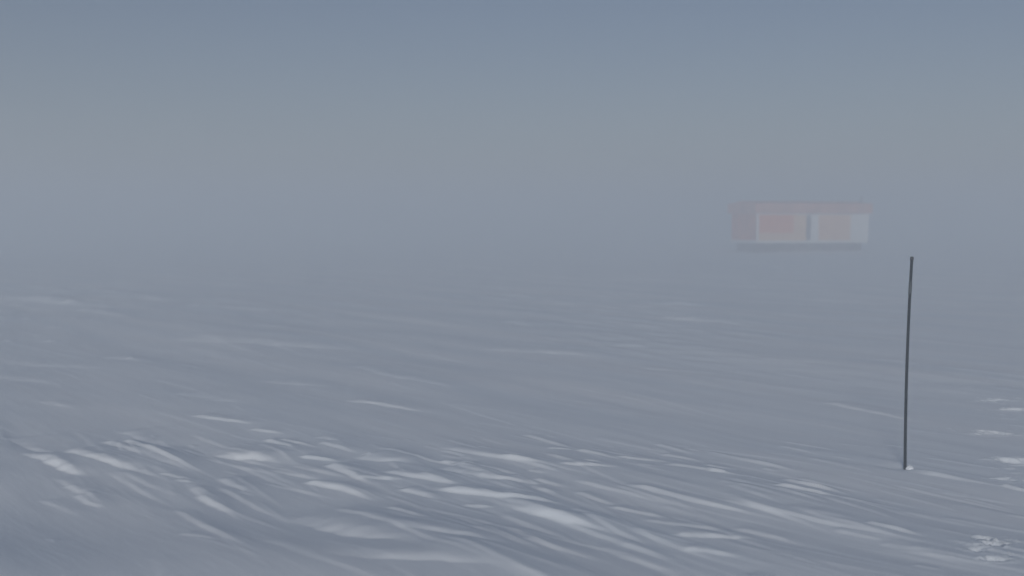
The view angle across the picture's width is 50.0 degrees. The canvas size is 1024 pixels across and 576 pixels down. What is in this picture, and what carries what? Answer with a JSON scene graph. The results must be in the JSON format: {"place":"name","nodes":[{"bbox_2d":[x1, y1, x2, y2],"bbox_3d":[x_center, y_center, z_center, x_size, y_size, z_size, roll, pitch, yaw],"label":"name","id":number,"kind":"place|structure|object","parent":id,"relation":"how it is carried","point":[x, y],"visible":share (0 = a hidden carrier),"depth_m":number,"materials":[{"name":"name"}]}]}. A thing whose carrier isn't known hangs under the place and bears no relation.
{"place":"outdoors","nodes":[
{"label":"outdoors","id":0,"kind":"place"},
{"bbox_2d":[0,227,1023,575],"bbox_3d":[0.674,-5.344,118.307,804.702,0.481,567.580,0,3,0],"label":"snow ground","id":1,"kind":"structure","parent":0,"point":[456,401],"depth_m":10.37,"materials":[{"name":"white snow"}]},
{"bbox_2d":[728,197,872,252],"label":"station hut","id":2,"kind":"object","parent":1,"relation":"on","point":[773,226],"visible":0.94,"depth_m":63.89,"materials":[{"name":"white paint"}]},
{"bbox_2d":[806,215,810,239],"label":"door","id":3,"kind":"structure","parent":2,"relation":"in","point":[808,217],"depth_m":63.75,"materials":[{"name":"metal"}]},
{"bbox_2d":[903,257,913,469],"bbox_3d":[2.731,0.580,7.570,0.042,1.594,0.023,0,3,0],"label":"marker pole","id":4,"kind":"object","parent":1,"relation":"on","point":[906,365],"visible":0.94,"depth_m":7.56,"materials":[{"name":"black metal"}]},
{"bbox_2d":[906,465,913,469],"bbox_3d":[2.753,1.252,7.599,0.060,0.051,0.063,0,3,0],"label":"snow lump","id":5,"kind":"object","parent":1,"relation":"on","point":[908,467],"visible":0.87,"depth_m":7.58,"materials":[{"name":"white snow"}]},
{"bbox_2d":[0,0,1023,227],"label":"sky","id":6,"kind":"structure","parent":0,"point":[114,113],"materials":[{"name":"grey"}]}
]}

